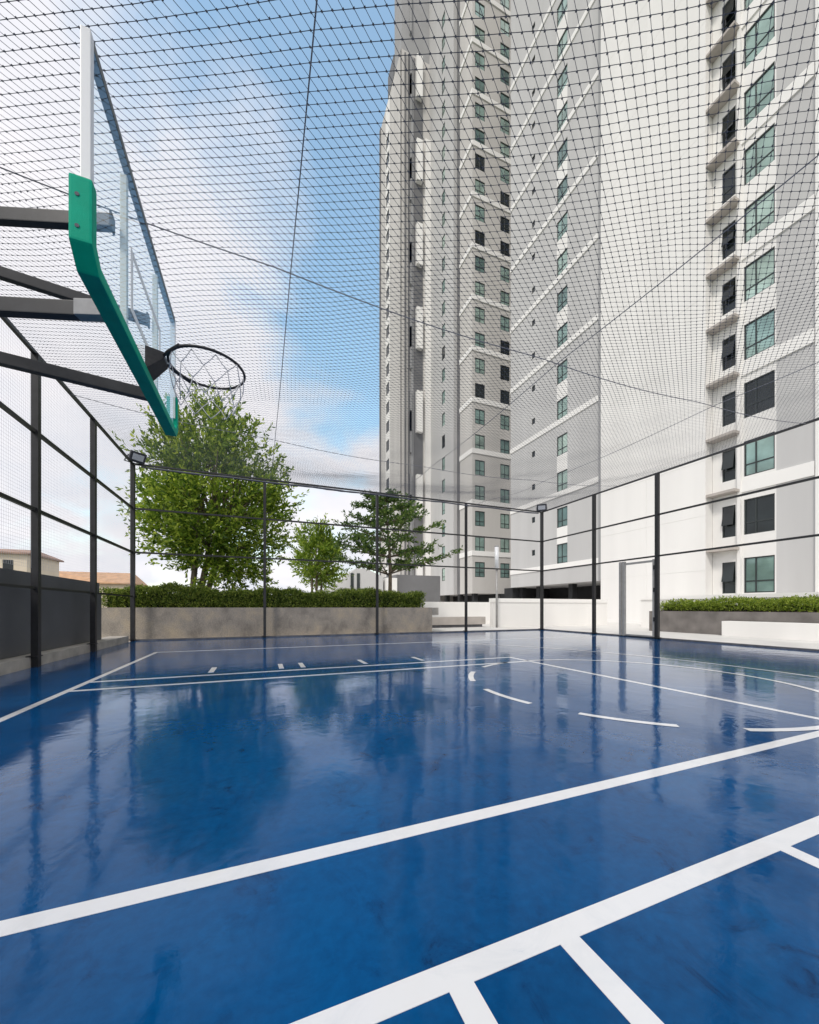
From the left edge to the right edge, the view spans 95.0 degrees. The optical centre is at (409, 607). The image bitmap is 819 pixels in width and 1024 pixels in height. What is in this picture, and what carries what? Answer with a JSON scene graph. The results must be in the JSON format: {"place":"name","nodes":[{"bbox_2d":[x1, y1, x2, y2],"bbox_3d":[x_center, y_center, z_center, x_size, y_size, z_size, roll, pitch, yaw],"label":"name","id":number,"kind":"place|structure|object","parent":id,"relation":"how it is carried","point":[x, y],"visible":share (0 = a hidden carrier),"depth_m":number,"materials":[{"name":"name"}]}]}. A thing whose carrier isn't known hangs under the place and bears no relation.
{"place":"outdoors","nodes":[
{"label":"outdoors","id":0,"kind":"place"},
{"bbox_2d":[0,549,63,576],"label":"house","id":1,"kind":"structure","parent":0,"point":[24,558],"depth_m":57.37,"materials":[{"name":"paint"}]},
{"bbox_2d":[59,571,146,607],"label":"house","id":2,"kind":"structure","parent":0,"point":[123,581],"depth_m":75.65,"materials":[{"name":"orange tile"}]},
{"bbox_2d":[0,0,394,592],"label":"sky","id":3,"kind":"structure","parent":0,"point":[318,502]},
{"bbox_2d":[323,568,439,601],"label":"pavilion","id":4,"kind":"structure","parent":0,"point":[361,578],"depth_m":30.81,"materials":[{"name":"white paint"}]},
{"bbox_2d":[423,602,489,622],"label":"boundary wall","id":5,"kind":"structure","parent":0,"point":[457,609],"depth_m":21.64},
{"bbox_2d":[129,621,818,648],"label":"pavement","id":6,"kind":"structure","parent":0,"point":[631,628],"depth_m":13.45,"materials":[{"name":"concrete"}]},
{"bbox_2d":[0,568,128,675],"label":"parapet wall","id":7,"kind":"structure","parent":6,"relation":"on","point":[65,624],"depth_m":6.51,"materials":[{"name":"grey paint"}]},
{"bbox_2d":[101,608,437,640],"bbox_3d":[-4.451,0.465,14.332,10.440,0.930,5.080,0,0,-22],"label":"planter","id":8,"kind":"object","parent":6,"relation":"on","point":[159,623],"visible":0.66,"depth_m":11.50,"materials":[{"name":"concrete"}]},
{"bbox_2d":[109,373,308,593],"bbox_3d":[-6.768,-3.850,13.483,6.264,8.138,6.261,0,0,-22],"label":"broadleaf tree","id":9,"kind":"object","parent":8,"relation":"in","point":[194,533],"visible":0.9,"depth_m":12.36,"materials":[{"name":"green plant"}]},
{"bbox_2d":[99,581,426,607],"bbox_3d":[-4.114,-0.334,12.496,9.828,0.920,1.510,0,0,-22],"label":"hedge","id":10,"kind":"object","parent":8,"relation":"in","point":[171,595],"visible":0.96,"depth_m":11.61,"materials":[{"name":"green"}]},
{"bbox_2d":[284,512,353,591],"bbox_3d":[-4.707,-1.909,19.572,3.382,5.693,3.810,0,0,-22],"label":"broadleaf tree","id":11,"kind":"object","parent":8,"relation":"in","point":[321,542],"visible":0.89,"depth_m":19.07,"materials":[{"name":"green plant"}]},
{"bbox_2d":[321,488,462,590],"bbox_3d":[-0.842,-2.535,16.224,5.387,5.203,6.303,0,0,-22],"label":"tiered tree","id":12,"kind":"object","parent":8,"relation":"in","point":[401,520],"visible":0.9,"depth_m":15.87,"materials":[{"name":"green plant"}]},
{"bbox_2d":[0,630,818,1023],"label":"court","id":13,"kind":"object","parent":6,"relation":"on","point":[126,786],"visible":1,"depth_m":1.57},
{"bbox_2d":[0,317,132,666],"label":"fence","id":14,"kind":"object","parent":13,"relation":"on","point":[34,507],"visible":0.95,"depth_m":6.11,"materials":[{"name":"metal"}]},
{"bbox_2d":[0,24,245,436],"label":"basketball hoop","id":15,"kind":"object","parent":13,"relation":"on","point":[82,220],"visible":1,"depth_m":2.47,"materials":[{"name":"clear plastic"}]},
{"bbox_2d":[129,463,543,640],"bbox_3d":[-1.055,-1.486,12.610,13.888,4.772,0.190,0,0,-22],"label":"fence","id":16,"kind":"object","parent":13,"relation":"on","point":[132,548],"visible":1,"depth_m":11.79,"materials":[{"name":"metal"}]},
{"bbox_2d":[124,450,146,464],"bbox_3d":[-7.287,-3.913,10.001,0.332,0.432,0.422,0,0,26],"label":"floodlight","id":17,"kind":"object","parent":16,"relation":"attached to","point":[138,457],"visible":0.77,"depth_m":9.94,"materials":[{"name":"grey"}]},
{"bbox_2d":[0,0,818,511],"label":"safety net","id":18,"kind":"object","parent":16,"relation":"attached to","point":[452,400],"visible":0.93,"depth_m":3.87,"materials":[{"name":"grey"}]},
{"bbox_2d":[0,636,818,1023],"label":"court markings","id":19,"kind":"object","parent":13,"relation":"on","point":[456,978],"visible":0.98,"depth_m":1.15,"materials":[{"name":"paint"}]},
{"bbox_2d":[135,629,818,651],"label":"court kerb","id":20,"kind":"structure","parent":13,"relation":"on","point":[793,648],"depth_m":11.19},
{"bbox_2d":[542,417,818,638],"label":"fence","id":21,"kind":"object","parent":13,"relation":"on","point":[657,555],"visible":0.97,"depth_m":10.74,"materials":[{"name":"metal"}]},
{"bbox_2d":[619,559,654,636],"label":"gate","id":22,"kind":"structure","parent":21,"relation":"attached to","point":[622,598],"depth_m":11.72,"materials":[{"name":"grey metal"}]},
{"bbox_2d":[432,616,485,627],"bbox_3d":[1.940,0.685,17.632,3.500,0.490,0.500,0,0,-22],"label":"bench","id":23,"kind":"object","parent":6,"relation":"on","point":[449,622],"visible":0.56,"depth_m":17.46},
{"bbox_2d":[379,0,545,601],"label":"apartment tower","id":24,"kind":"structure","parent":6,"relation":"on","point":[489,522],"depth_m":47.20,"materials":[{"name":"grey"}]},
{"bbox_2d":[475,562,484,576],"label":"window","id":25,"kind":"structure","parent":24,"relation":"in","point":[478,572],"depth_m":42.61,"materials":[{"name":"teal"}]},
{"bbox_2d":[475,537,484,550],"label":"window","id":26,"kind":"structure","parent":24,"relation":"in","point":[479,542],"depth_m":42.54,"materials":[{"name":"teal"}]},
{"bbox_2d":[475,511,484,526],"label":"window","id":27,"kind":"structure","parent":24,"relation":"in","point":[479,515],"depth_m":42.54,"materials":[{"name":"teal"}]},
{"bbox_2d":[475,485,484,499],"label":"window","id":28,"kind":"structure","parent":24,"relation":"in","point":[480,493],"depth_m":42.61,"materials":[{"name":"teal"}]},
{"bbox_2d":[475,460,484,475],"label":"window","id":29,"kind":"structure","parent":24,"relation":"in","point":[478,462],"depth_m":42.54,"materials":[{"name":"teal"}]},
{"bbox_2d":[475,434,484,449],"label":"window","id":30,"kind":"structure","parent":24,"relation":"in","point":[477,438],"depth_m":42.57,"materials":[{"name":"teal"}]},
{"bbox_2d":[475,409,484,424],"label":"window","id":31,"kind":"structure","parent":24,"relation":"in","point":[477,413],"depth_m":42.57,"materials":[{"name":"teal"}]},
{"bbox_2d":[475,383,484,398],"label":"window","id":32,"kind":"structure","parent":24,"relation":"in","point":[478,387],"depth_m":42.54,"materials":[{"name":"grey"}]},
{"bbox_2d":[475,358,484,374],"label":"window","id":33,"kind":"structure","parent":24,"relation":"in","point":[481,370],"depth_m":42.60,"materials":[{"name":"teal"}]},
{"bbox_2d":[475,332,484,347],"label":"window","id":34,"kind":"structure","parent":24,"relation":"in","point":[482,338],"depth_m":42.54,"materials":[{"name":"teal"}]},
{"bbox_2d":[475,308,484,323],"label":"window","id":35,"kind":"structure","parent":24,"relation":"in","point":[481,314],"depth_m":42.54,"materials":[{"name":"teal"}]},
{"bbox_2d":[475,281,484,297],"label":"window","id":36,"kind":"structure","parent":24,"relation":"in","point":[477,292],"depth_m":42.54,"materials":[{"name":"teal"}]},
{"bbox_2d":[475,256,484,273],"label":"window","id":37,"kind":"structure","parent":24,"relation":"in","point":[477,265],"depth_m":42.54,"materials":[{"name":"teal"}]},
{"bbox_2d":[475,230,484,246],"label":"window","id":38,"kind":"structure","parent":24,"relation":"in","point":[481,236],"depth_m":42.62,"materials":[{"name":"grey"}]},
{"bbox_2d":[475,204,484,222],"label":"window","id":39,"kind":"structure","parent":24,"relation":"in","point":[477,214],"depth_m":42.57,"materials":[{"name":"teal"}]},
{"bbox_2d":[475,179,484,195],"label":"window","id":40,"kind":"structure","parent":24,"relation":"in","point":[478,185],"depth_m":42.54,"materials":[{"name":"teal"}]},
{"bbox_2d":[475,153,484,171],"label":"window","id":41,"kind":"structure","parent":24,"relation":"in","point":[477,164],"depth_m":42.54,"materials":[{"name":"grey"}]},
{"bbox_2d":[475,129,484,144],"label":"window","id":42,"kind":"structure","parent":24,"relation":"in","point":[480,134],"depth_m":42.62,"materials":[{"name":"teal"}]},
{"bbox_2d":[475,102,484,121],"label":"window","id":43,"kind":"structure","parent":24,"relation":"in","point":[480,110],"depth_m":42.62,"materials":[{"name":"teal"}]},
{"bbox_2d":[475,77,484,94],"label":"window","id":44,"kind":"structure","parent":24,"relation":"in","point":[480,85],"depth_m":42.57,"materials":[{"name":"teal"}]},
{"bbox_2d":[475,52,484,70],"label":"window","id":45,"kind":"structure","parent":24,"relation":"in","point":[480,59],"depth_m":42.62,"materials":[{"name":"teal"}]},
{"bbox_2d":[475,26,484,43],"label":"window","id":46,"kind":"structure","parent":24,"relation":"in","point":[480,32],"depth_m":42.62,"materials":[{"name":"teal"}]},
{"bbox_2d":[475,1,484,19],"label":"window","id":47,"kind":"structure","parent":24,"relation":"in","point":[477,9],"depth_m":42.54,"materials":[{"name":"teal"}]},
{"bbox_2d":[500,563,508,577],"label":"window","id":48,"kind":"structure","parent":24,"relation":"in","point":[503,573],"depth_m":43.80,"materials":[{"name":"teal"}]},
{"bbox_2d":[500,539,508,552],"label":"window","id":49,"kind":"structure","parent":24,"relation":"in","point":[504,544],"depth_m":43.80,"materials":[{"name":"teal"}]},
{"bbox_2d":[500,514,508,528],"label":"window","id":50,"kind":"structure","parent":24,"relation":"in","point":[504,518],"depth_m":43.80,"materials":[{"name":"teal"}]},
{"bbox_2d":[500,464,508,479],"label":"window","id":51,"kind":"structure","parent":24,"relation":"in","point":[505,467],"depth_m":43.80,"materials":[{"name":"teal"}]},
{"bbox_2d":[500,439,508,453],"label":"window","id":52,"kind":"structure","parent":24,"relation":"in","point":[506,446],"depth_m":43.80,"materials":[{"name":"teal"}]},
{"bbox_2d":[500,415,508,429],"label":"window","id":53,"kind":"structure","parent":24,"relation":"in","point":[502,422],"depth_m":43.80,"materials":[{"name":"teal"}]},
{"bbox_2d":[500,390,508,404],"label":"window","id":54,"kind":"structure","parent":24,"relation":"in","point":[506,401],"depth_m":43.80,"materials":[{"name":"grey"}]},
{"bbox_2d":[500,365,508,380],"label":"window","id":55,"kind":"structure","parent":24,"relation":"in","point":[506,374],"depth_m":43.80,"materials":[{"name":"grey"}]},
{"bbox_2d":[500,340,508,354],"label":"window","id":56,"kind":"structure","parent":24,"relation":"in","point":[501,343],"depth_m":43.80,"materials":[{"name":"grey"}]},
{"bbox_2d":[500,315,508,331],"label":"window","id":57,"kind":"structure","parent":24,"relation":"in","point":[505,325],"depth_m":43.83,"materials":[{"name":"teal"}]},
{"bbox_2d":[500,290,508,305],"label":"window","id":58,"kind":"structure","parent":24,"relation":"in","point":[502,301],"depth_m":43.80,"materials":[{"name":"teal"}]},
{"bbox_2d":[500,267,508,282],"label":"window","id":59,"kind":"structure","parent":24,"relation":"in","point":[502,271],"depth_m":43.80,"materials":[{"name":"teal"}]},
{"bbox_2d":[500,241,508,256],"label":"window","id":60,"kind":"structure","parent":24,"relation":"in","point":[502,248],"depth_m":43.80,"materials":[{"name":"grey"}]},
{"bbox_2d":[500,216,508,233],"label":"window","id":61,"kind":"structure","parent":24,"relation":"in","point":[503,221],"depth_m":43.80,"materials":[{"name":"grey"}]},
{"bbox_2d":[500,191,508,207],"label":"window","id":62,"kind":"structure","parent":24,"relation":"in","point":[506,196],"depth_m":43.80,"materials":[{"name":"grey"}]},
{"bbox_2d":[500,166,508,183],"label":"window","id":63,"kind":"structure","parent":24,"relation":"in","point":[505,172],"depth_m":43.80,"materials":[{"name":"teal"}]},
{"bbox_2d":[500,142,508,157],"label":"window","id":64,"kind":"structure","parent":24,"relation":"in","point":[505,151],"depth_m":43.80,"materials":[{"name":"teal"}]},
{"bbox_2d":[500,117,508,134],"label":"window","id":65,"kind":"structure","parent":24,"relation":"in","point":[503,122],"depth_m":43.80,"materials":[{"name":"teal"}]},
{"bbox_2d":[500,92,508,108],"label":"window","id":66,"kind":"structure","parent":24,"relation":"in","point":[505,99],"depth_m":43.80,"materials":[{"name":"teal"}]},
{"bbox_2d":[500,67,508,85],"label":"window","id":67,"kind":"structure","parent":24,"relation":"in","point":[505,74],"depth_m":43.80,"materials":[{"name":"teal"}]},
{"bbox_2d":[500,42,508,58],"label":"window","id":68,"kind":"structure","parent":24,"relation":"in","point":[502,52],"depth_m":43.80,"materials":[{"name":"teal"}]},
{"bbox_2d":[500,18,508,36],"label":"window","id":69,"kind":"structure","parent":24,"relation":"in","point":[504,27],"depth_m":43.80,"materials":[{"name":"teal"}]},
{"bbox_2d":[495,545,498,627],"bbox_3d":[4.057,-0.970,17.455,0.200,3.800,0.200,0,0,-22],"label":"lamp post","id":70,"kind":"object","parent":6,"relation":"on","point":[497,556],"visible":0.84,"depth_m":17.41,"materials":[{"name":"grey metal"}]},
{"bbox_2d":[504,0,818,622],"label":"apartment tower","id":71,"kind":"structure","parent":6,"relation":"on","point":[789,511],"depth_m":21.55,"materials":[{"name":"grey"}]},
{"bbox_2d":[557,543,566,563],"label":"window","id":72,"kind":"structure","parent":71,"relation":"in","point":[561,548],"depth_m":29.84,"materials":[{"name":"teal"}]},
{"bbox_2d":[557,506,566,527],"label":"window","id":73,"kind":"structure","parent":71,"relation":"in","point":[561,512],"depth_m":29.84,"materials":[{"name":"teal"}]},
{"bbox_2d":[557,469,566,491],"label":"window","id":74,"kind":"structure","parent":71,"relation":"in","point":[560,479],"depth_m":29.84,"materials":[{"name":"teal"}]},
{"bbox_2d":[557,432,566,454],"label":"window","id":75,"kind":"structure","parent":71,"relation":"in","point":[559,443],"depth_m":29.84,"materials":[{"name":"teal"}]},
{"bbox_2d":[557,396,566,419],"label":"window","id":76,"kind":"structure","parent":71,"relation":"in","point":[564,406],"depth_m":29.84,"materials":[{"name":"teal"}]},
{"bbox_2d":[557,360,566,384],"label":"window","id":77,"kind":"structure","parent":71,"relation":"in","point":[560,374],"depth_m":29.95,"materials":[{"name":"teal"}]},
{"bbox_2d":[557,322,566,348],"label":"window","id":78,"kind":"structure","parent":71,"relation":"in","point":[559,332],"depth_m":29.84,"materials":[{"name":"teal"}]},
{"bbox_2d":[557,285,566,312],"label":"window","id":79,"kind":"structure","parent":71,"relation":"in","point":[563,300],"depth_m":29.84,"materials":[{"name":"teal"}]},
{"bbox_2d":[557,249,566,276],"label":"window","id":80,"kind":"structure","parent":71,"relation":"in","point":[560,262],"depth_m":29.84,"materials":[{"name":"teal"}]},
{"bbox_2d":[557,212,566,241],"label":"window","id":81,"kind":"structure","parent":71,"relation":"in","point":[560,228],"depth_m":29.95,"materials":[{"name":"teal"}]},
{"bbox_2d":[557,175,566,203],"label":"window","id":82,"kind":"structure","parent":71,"relation":"in","point":[563,184],"depth_m":29.84,"materials":[{"name":"teal"}]},
{"bbox_2d":[557,138,566,169],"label":"window","id":83,"kind":"structure","parent":71,"relation":"in","point":[563,154],"depth_m":29.88,"materials":[{"name":"teal"}]},
{"bbox_2d":[557,102,566,132],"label":"window","id":84,"kind":"structure","parent":71,"relation":"in","point":[562,115],"depth_m":29.84,"materials":[{"name":"teal"}]},
{"bbox_2d":[557,65,566,97],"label":"window","id":85,"kind":"structure","parent":71,"relation":"in","point":[562,80],"depth_m":29.84,"materials":[{"name":"teal"}]},
{"bbox_2d":[557,29,566,61],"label":"window","id":86,"kind":"structure","parent":71,"relation":"in","point":[563,40],"depth_m":29.84,"materials":[{"name":"teal"}]},
{"bbox_2d":[557,0,566,26],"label":"window","id":87,"kind":"structure","parent":71,"relation":"in","point":[560,15],"depth_m":29.95,"materials":[{"name":"teal"}]},
{"bbox_2d":[721,562,735,593],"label":"window","id":88,"kind":"structure","parent":71,"relation":"in","point":[729,568],"depth_m":19.17,"materials":[{"name":"grey"}]},
{"bbox_2d":[721,505,735,537],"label":"window","id":89,"kind":"structure","parent":71,"relation":"in","point":[729,512],"depth_m":19.18,"materials":[{"name":"grey"}]},
{"bbox_2d":[721,448,735,481],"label":"window","id":90,"kind":"structure","parent":71,"relation":"in","point":[729,457],"depth_m":19.17,"materials":[{"name":"grey"}]},
{"bbox_2d":[721,277,735,314],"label":"window","id":91,"kind":"structure","parent":71,"relation":"in","point":[732,289],"depth_m":19.18,"materials":[{"name":"grey"}]},
{"bbox_2d":[721,220,735,259],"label":"window","id":92,"kind":"structure","parent":71,"relation":"in","point":[730,246],"depth_m":19.19,"materials":[{"name":"grey"}]},
{"bbox_2d":[721,106,735,147],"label":"window","id":93,"kind":"structure","parent":71,"relation":"in","point":[732,114],"depth_m":19.17,"materials":[{"name":"grey"}]},
{"bbox_2d":[721,49,735,89],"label":"window","id":94,"kind":"structure","parent":71,"relation":"in","point":[726,73],"depth_m":19.21,"materials":[{"name":"grey"}]},
{"bbox_2d":[721,0,735,33],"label":"window","id":95,"kind":"structure","parent":71,"relation":"in","point":[730,7],"depth_m":19.21,"materials":[{"name":"grey"}]},
{"bbox_2d":[722,334,735,369],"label":"window","id":96,"kind":"structure","parent":71,"relation":"in","point":[731,340],"depth_m":19.17,"materials":[{"name":"grey"}]},
{"bbox_2d":[723,391,735,426],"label":"window","id":97,"kind":"structure","parent":71,"relation":"in","point":[726,397],"depth_m":19.25,"materials":[{"name":"grey"}]},
{"bbox_2d":[723,163,735,203],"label":"window","id":98,"kind":"structure","parent":71,"relation":"in","point":[728,174],"depth_m":19.25,"materials":[{"name":"grey"}]},
{"bbox_2d":[744,555,774,592],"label":"window","id":99,"kind":"structure","parent":71,"relation":"in","point":[759,572],"depth_m":18.10,"materials":[{"name":"teal"}]},
{"bbox_2d":[744,493,774,534],"bbox_3d":[16.877,-4.470,18.081,0.070,1.740,1.200,0,0,-22],"label":"window","id":100,"kind":"structure","parent":71,"relation":"in","point":[759,512],"depth_m":18.10,"materials":[{"name":"grey"}]},
{"bbox_2d":[744,432,774,476],"bbox_3d":[16.877,-7.350,18.081,0.070,1.740,1.200,0,0,-22],"label":"window","id":101,"kind":"structure","parent":71,"relation":"in","point":[759,456],"depth_m":18.10,"materials":[{"name":"teal"}]},
{"bbox_2d":[744,370,774,417],"bbox_3d":[16.877,-10.230,18.081,0.070,1.740,1.200,0,0,-22],"label":"window","id":102,"kind":"structure","parent":71,"relation":"in","point":[768,401],"depth_m":18.10,"materials":[{"name":"grey"}]},
{"bbox_2d":[744,308,774,359],"bbox_3d":[16.877,-13.110,18.081,0.070,1.740,1.200,0,0,-22],"label":"window","id":103,"kind":"structure","parent":71,"relation":"in","point":[749,332],"depth_m":18.10,"materials":[{"name":"teal"}]},
{"bbox_2d":[744,247,774,301],"bbox_3d":[16.877,-15.990,18.081,0.070,1.740,1.200,0,0,-22],"label":"window","id":104,"kind":"structure","parent":71,"relation":"in","point":[765,259],"depth_m":18.10,"materials":[{"name":"teal"}]},
{"bbox_2d":[744,185,774,242],"bbox_3d":[16.877,-18.870,18.081,0.070,1.740,1.200,0,0,-22],"label":"window","id":105,"kind":"structure","parent":71,"relation":"in","point":[748,219],"depth_m":18.10,"materials":[{"name":"teal"}]},
{"bbox_2d":[744,123,774,185],"bbox_3d":[16.877,-21.750,18.081,0.070,1.740,1.200,0,0,-22],"label":"window","id":106,"kind":"structure","parent":71,"relation":"in","point":[768,142],"depth_m":18.10,"materials":[{"name":"teal"}]},
{"bbox_2d":[744,62,774,127],"bbox_3d":[16.877,-24.630,18.081,0.070,1.740,1.200,0,0,-22],"label":"window","id":107,"kind":"structure","parent":71,"relation":"in","point":[755,89],"depth_m":18.10,"materials":[{"name":"teal"}]},
{"bbox_2d":[744,0,774,68],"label":"window","id":108,"kind":"structure","parent":71,"relation":"in","point":[750,42],"depth_m":18.10,"materials":[{"name":"teal"}]},
{"bbox_2d":[649,610,818,634],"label":"planter","id":109,"kind":"object","parent":6,"relation":"on","point":[699,622],"visible":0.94,"depth_m":12.91,"materials":[{"name":"concrete"}]},
{"bbox_2d":[660,593,818,612],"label":"hedge","id":110,"kind":"object","parent":109,"relation":"in","point":[791,603],"visible":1,"depth_m":12.25,"materials":[{"name":"green"}]},
{"bbox_2d":[722,621,818,641],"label":"bench","id":111,"kind":"object","parent":6,"relation":"on","point":[786,631],"visible":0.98,"depth_m":11.05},
{"bbox_2d":[489,598,607,626],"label":"boundary wall","id":112,"kind":"structure","parent":0,"point":[515,612],"depth_m":18.94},
{"bbox_2d":[639,592,818,626],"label":"boundary wall","id":113,"kind":"structure","parent":0,"point":[646,605],"depth_m":15.96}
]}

